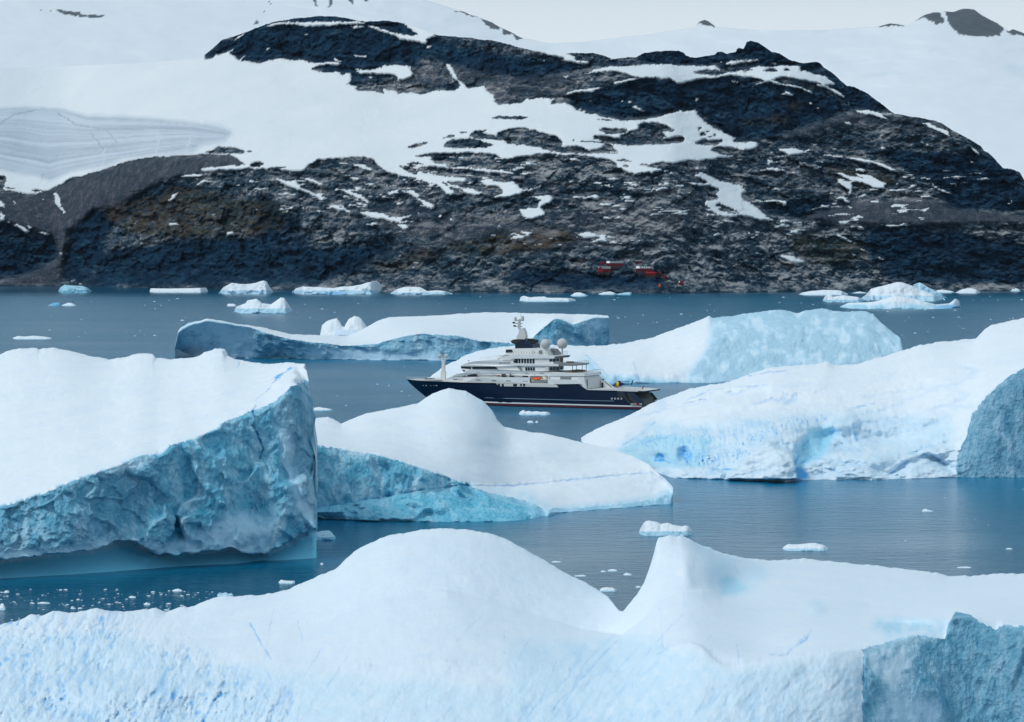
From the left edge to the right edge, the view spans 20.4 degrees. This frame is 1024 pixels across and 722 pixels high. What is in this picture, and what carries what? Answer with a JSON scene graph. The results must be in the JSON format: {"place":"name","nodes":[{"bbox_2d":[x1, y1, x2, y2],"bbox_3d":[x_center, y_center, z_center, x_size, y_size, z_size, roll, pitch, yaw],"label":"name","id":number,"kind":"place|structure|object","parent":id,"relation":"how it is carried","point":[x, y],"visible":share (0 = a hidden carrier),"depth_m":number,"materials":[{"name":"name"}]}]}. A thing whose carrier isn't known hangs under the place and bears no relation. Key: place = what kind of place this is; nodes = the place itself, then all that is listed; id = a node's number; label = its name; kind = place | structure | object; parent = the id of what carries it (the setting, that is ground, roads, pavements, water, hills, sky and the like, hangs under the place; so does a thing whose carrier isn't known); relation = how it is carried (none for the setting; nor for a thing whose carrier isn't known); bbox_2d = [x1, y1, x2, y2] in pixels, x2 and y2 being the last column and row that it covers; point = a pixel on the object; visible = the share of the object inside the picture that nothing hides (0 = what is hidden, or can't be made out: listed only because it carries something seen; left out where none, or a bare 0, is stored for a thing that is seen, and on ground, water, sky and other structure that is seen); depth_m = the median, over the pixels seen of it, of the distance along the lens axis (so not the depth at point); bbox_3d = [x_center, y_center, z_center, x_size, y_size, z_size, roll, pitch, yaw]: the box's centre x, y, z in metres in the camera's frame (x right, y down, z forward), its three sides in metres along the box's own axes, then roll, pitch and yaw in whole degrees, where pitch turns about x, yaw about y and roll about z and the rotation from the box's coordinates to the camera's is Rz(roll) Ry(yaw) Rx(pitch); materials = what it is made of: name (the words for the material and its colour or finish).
{"place":"outdoors","nodes":[
{"label":"outdoors","id":0,"kind":"place"},
{"bbox_2d":[0,16,1023,293],"bbox_3d":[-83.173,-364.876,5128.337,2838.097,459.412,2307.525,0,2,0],"label":"hillside","id":1,"kind":"structure","parent":0,"point":[322,152],"depth_m":4344.42,"materials":[{"name":"black stone"}]},
{"bbox_2d":[598,266,610,274],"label":"red hut","id":2,"kind":"object","parent":1,"relation":"on","point":[603,270],"visible":1,"depth_m":4022.94,"materials":[{"name":"wood"}]},
{"bbox_2d":[606,261,622,268],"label":"red hut","id":3,"kind":"object","parent":1,"relation":"on","point":[616,264],"visible":1,"depth_m":4029.00,"materials":[{"name":"wood"}]},
{"bbox_2d":[636,266,653,273],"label":"red hut","id":4,"kind":"object","parent":1,"relation":"on","point":[642,269],"visible":1,"depth_m":4018.06,"materials":[{"name":"wood"}]},
{"bbox_2d":[646,272,655,278],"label":"red hut","id":5,"kind":"object","parent":1,"relation":"on","point":[649,275],"visible":1,"depth_m":4015.45,"materials":[{"name":"wood"}]},
{"bbox_2d":[0,286,1023,624],"bbox_3d":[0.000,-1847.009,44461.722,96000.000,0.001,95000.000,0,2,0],"label":"sea","id":6,"kind":"structure","parent":0,"point":[970,526],"depth_m":872.07,"materials":[{"name":"liquid"}]},
{"bbox_2d":[0,603,5,609],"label":"ice chip","id":7,"kind":"object","parent":6,"relation":"on","point":[2,607],"visible":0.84,"depth_m":597.42,"materials":[{"name":"white ice"}]},
{"bbox_2d":[13,336,50,338],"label":"ice floe","id":8,"kind":"object","parent":6,"relation":"on","point":[29,337],"visible":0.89,"depth_m":2196.12,"materials":[{"name":"white ice"}]},
{"bbox_2d":[48,302,60,305],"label":"iceberg","id":9,"kind":"object","parent":6,"relation":"on","point":[56,304],"visible":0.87,"depth_m":3255.03,"materials":[{"name":"blue ice"}]},
{"bbox_2d":[61,303,75,305],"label":"iceberg","id":10,"kind":"object","parent":6,"relation":"on","point":[68,304],"visible":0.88,"depth_m":3257.05,"materials":[{"name":"white ice"}]},
{"bbox_2d":[58,285,91,292],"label":"iceberg","id":11,"kind":"object","parent":6,"relation":"on","point":[71,289],"visible":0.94,"depth_m":4054.92,"materials":[{"name":"blue ice"}]},
{"bbox_2d":[0,589,206,621],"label":"brash ice","id":12,"kind":"structure","parent":6,"relation":"on","point":[99,601],"depth_m":610.37,"materials":[{"name":"white ice"}]},
{"bbox_2d":[0,348,316,577],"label":"iceberg","id":13,"kind":"object","parent":6,"relation":"on","point":[140,461],"visible":1,"depth_m":687.53,"materials":[{"name":"ice"}]},
{"bbox_2d":[150,288,207,292],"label":"iceberg","id":14,"kind":"object","parent":6,"relation":"on","point":[182,290],"visible":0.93,"depth_m":4068.41,"materials":[{"name":"white ice"}]},
{"bbox_2d":[217,592,233,596],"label":"ice floe","id":15,"kind":"object","parent":6,"relation":"on","point":[224,594],"visible":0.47,"depth_m":618.01,"materials":[{"name":"white ice"}]},
{"bbox_2d":[219,281,273,293],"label":"iceberg","id":16,"kind":"object","parent":6,"relation":"on","point":[261,287],"visible":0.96,"depth_m":3943.52,"materials":[{"name":"white ice"}]},
{"bbox_2d":[234,297,292,312],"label":"iceberg","id":17,"kind":"object","parent":6,"relation":"on","point":[280,305],"visible":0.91,"depth_m":2947.12,"materials":[{"name":"white ice"}]},
{"bbox_2d":[279,580,294,583],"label":"ice chip","id":18,"kind":"object","parent":6,"relation":"on","point":[285,582],"visible":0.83,"depth_m":642.66,"materials":[{"name":"white ice"}]},
{"bbox_2d":[314,407,332,410],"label":"ice floe","id":19,"kind":"object","parent":6,"relation":"on","point":[320,409],"visible":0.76,"depth_m":1282.46,"materials":[{"name":"white ice"}]},
{"bbox_2d":[316,530,335,539],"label":"ice floe","id":20,"kind":"object","parent":6,"relation":"on","point":[325,535],"visible":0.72,"depth_m":735.86,"materials":[{"name":"blue ice"}]},
{"bbox_2d":[292,281,381,293],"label":"iceberg","id":21,"kind":"object","parent":6,"relation":"on","point":[374,287],"visible":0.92,"depth_m":3934.91,"materials":[{"name":"white ice"}]},
{"bbox_2d":[320,316,366,335],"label":"iceberg","id":22,"kind":"object","parent":6,"relation":"on","point":[333,327],"visible":0.77,"depth_m":2287.12,"materials":[{"name":"white ice"}]},
{"bbox_2d":[175,312,608,359],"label":"iceberg","id":23,"kind":"object","parent":6,"relation":"on","point":[456,336],"visible":0.85,"depth_m":1842.95,"materials":[{"name":"white ice"}]},
{"bbox_2d":[391,287,451,294],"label":"iceberg","id":24,"kind":"object","parent":6,"relation":"on","point":[411,291],"visible":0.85,"depth_m":3911.71,"materials":[{"name":"white ice"}]},
{"bbox_2d":[315,388,672,521],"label":"iceberg","id":25,"kind":"object","parent":6,"relation":"on","point":[449,455],"visible":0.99,"depth_m":823.46,"materials":[{"name":"white ice"}]},
{"bbox_2d":[0,528,1023,721],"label":"iceberg","id":26,"kind":"object","parent":6,"relation":"on","point":[444,625],"visible":1,"depth_m":447.09,"materials":[{"name":"white ice"}]},
{"bbox_2d":[407,316,659,409],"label":"motor yacht","id":27,"kind":"object","parent":6,"relation":"on","point":[506,378],"visible":0.81,"depth_m":1315.28,"materials":[{"name":"blue paint"}]},
{"bbox_2d":[472,367,496,368],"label":"bridge window","id":28,"kind":"structure","parent":27,"relation":"in","point":[472,367],"depth_m":1324.68,"materials":[{"name":"black glass"}]},
{"bbox_2d":[531,374,547,382],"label":"lifeboat","id":29,"kind":"object","parent":27,"relation":"hanging from","point":[543,379],"visible":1,"depth_m":1310.84,"materials":[{"name":"orange plastic"}]},
{"bbox_2d":[588,377,602,388],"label":"garage door","id":30,"kind":"structure","parent":27,"relation":"in","point":[592,382],"depth_m":1309.56,"materials":[{"name":"white metal"}]},
{"bbox_2d":[612,380,632,387],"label":"helicopter","id":31,"kind":"object","parent":27,"relation":"on","point":[618,384],"visible":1,"depth_m":1304.87,"materials":[{"name":"yellow paint"}]},
{"bbox_2d":[519,410,549,414],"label":"ice floe","id":32,"kind":"object","parent":6,"relation":"on","point":[523,412],"visible":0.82,"depth_m":1253.93,"materials":[{"name":"white ice"}]},
{"bbox_2d":[520,296,575,301],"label":"ice floe","id":33,"kind":"object","parent":6,"relation":"on","point":[533,299],"visible":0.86,"depth_m":3489.13,"materials":[{"name":"white ice"}]},
{"bbox_2d":[570,292,587,295],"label":"iceberg","id":34,"kind":"object","parent":6,"relation":"on","point":[578,294],"visible":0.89,"depth_m":3801.09,"materials":[{"name":"white ice"}]},
{"bbox_2d":[144,297,1022,337],"bbox_3d":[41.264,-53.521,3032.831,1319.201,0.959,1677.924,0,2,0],"label":"brash ice","id":35,"kind":"structure","parent":6,"relation":"on","point":[512,303],"depth_m":3138.24,"materials":[{"name":"white ice"}]},
{"bbox_2d":[599,291,615,294],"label":"iceberg","id":36,"kind":"object","parent":6,"relation":"on","point":[608,293],"visible":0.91,"depth_m":3902.37,"materials":[{"name":"white ice"}]},
{"bbox_2d":[600,587,616,591],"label":"ice chip","id":37,"kind":"object","parent":6,"relation":"on","point":[607,589],"visible":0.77,"depth_m":628.18,"materials":[{"name":"white ice"}]},
{"bbox_2d":[617,292,631,294],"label":"iceberg","id":38,"kind":"object","parent":6,"relation":"on","point":[627,293],"visible":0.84,"depth_m":3885.15,"materials":[{"name":"white ice"}]},
{"bbox_2d":[428,308,902,383],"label":"iceberg","id":39,"kind":"object","parent":6,"relation":"on","point":[709,349],"visible":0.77,"depth_m":1553.01,"materials":[{"name":"white ice"}]},
{"bbox_2d":[639,520,693,535],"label":"ice floe","id":40,"kind":"object","parent":6,"relation":"on","point":[650,528],"visible":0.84,"depth_m":747.53,"materials":[{"name":"white ice"}]},
{"bbox_2d":[581,318,1023,481],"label":"iceberg","id":41,"kind":"object","parent":6,"relation":"on","point":[945,409],"visible":0.98,"depth_m":957.75,"materials":[{"name":"white ice"}]},
{"bbox_2d":[782,543,827,550],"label":"ice floe","id":42,"kind":"object","parent":6,"relation":"on","point":[806,547],"visible":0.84,"depth_m":711.47,"materials":[{"name":"white ice"}]},
{"bbox_2d":[799,290,847,294],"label":"iceberg","id":43,"kind":"object","parent":6,"relation":"on","point":[826,292],"visible":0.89,"depth_m":3879.32,"materials":[{"name":"white ice"}]},
{"bbox_2d":[823,294,863,301],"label":"iceberg","id":44,"kind":"object","parent":6,"relation":"on","point":[830,298],"visible":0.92,"depth_m":3453.22,"materials":[{"name":"white ice"}]},
{"bbox_2d":[840,296,959,308],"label":"iceberg","id":45,"kind":"object","parent":6,"relation":"on","point":[897,302],"visible":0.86,"depth_m":3134.10,"materials":[{"name":"white ice"}]},
{"bbox_2d":[862,282,944,300],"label":"iceberg","id":46,"kind":"object","parent":6,"relation":"on","point":[892,290],"visible":0.82,"depth_m":3503.21,"materials":[{"name":"white ice"}]},
{"bbox_2d":[913,283,946,297],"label":"iceberg","id":47,"kind":"object","parent":6,"relation":"on","point":[922,287],"visible":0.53,"depth_m":3682.16,"materials":[{"name":"blue ice"}]},
{"bbox_2d":[937,290,954,292],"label":"iceberg","id":48,"kind":"object","parent":6,"relation":"on","point":[943,291],"visible":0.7,"depth_m":4038.44,"materials":[{"name":"white ice"}]},
{"bbox_2d":[956,288,979,292],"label":"iceberg","id":49,"kind":"object","parent":6,"relation":"on","point":[969,290],"visible":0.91,"depth_m":4013.33,"materials":[{"name":"white ice"}]},
{"bbox_2d":[0,0,1023,178],"bbox_3d":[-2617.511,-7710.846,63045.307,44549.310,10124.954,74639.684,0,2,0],"label":"snow mountains","id":50,"kind":"structure","parent":0,"point":[961,71],"depth_m":66800.14,"materials":[{"name":"white snow"}]},
{"bbox_2d":[426,0,1023,42],"label":"sky","id":51,"kind":"structure","parent":0,"point":[547,21],"materials":[{"name":"white"}]}
]}

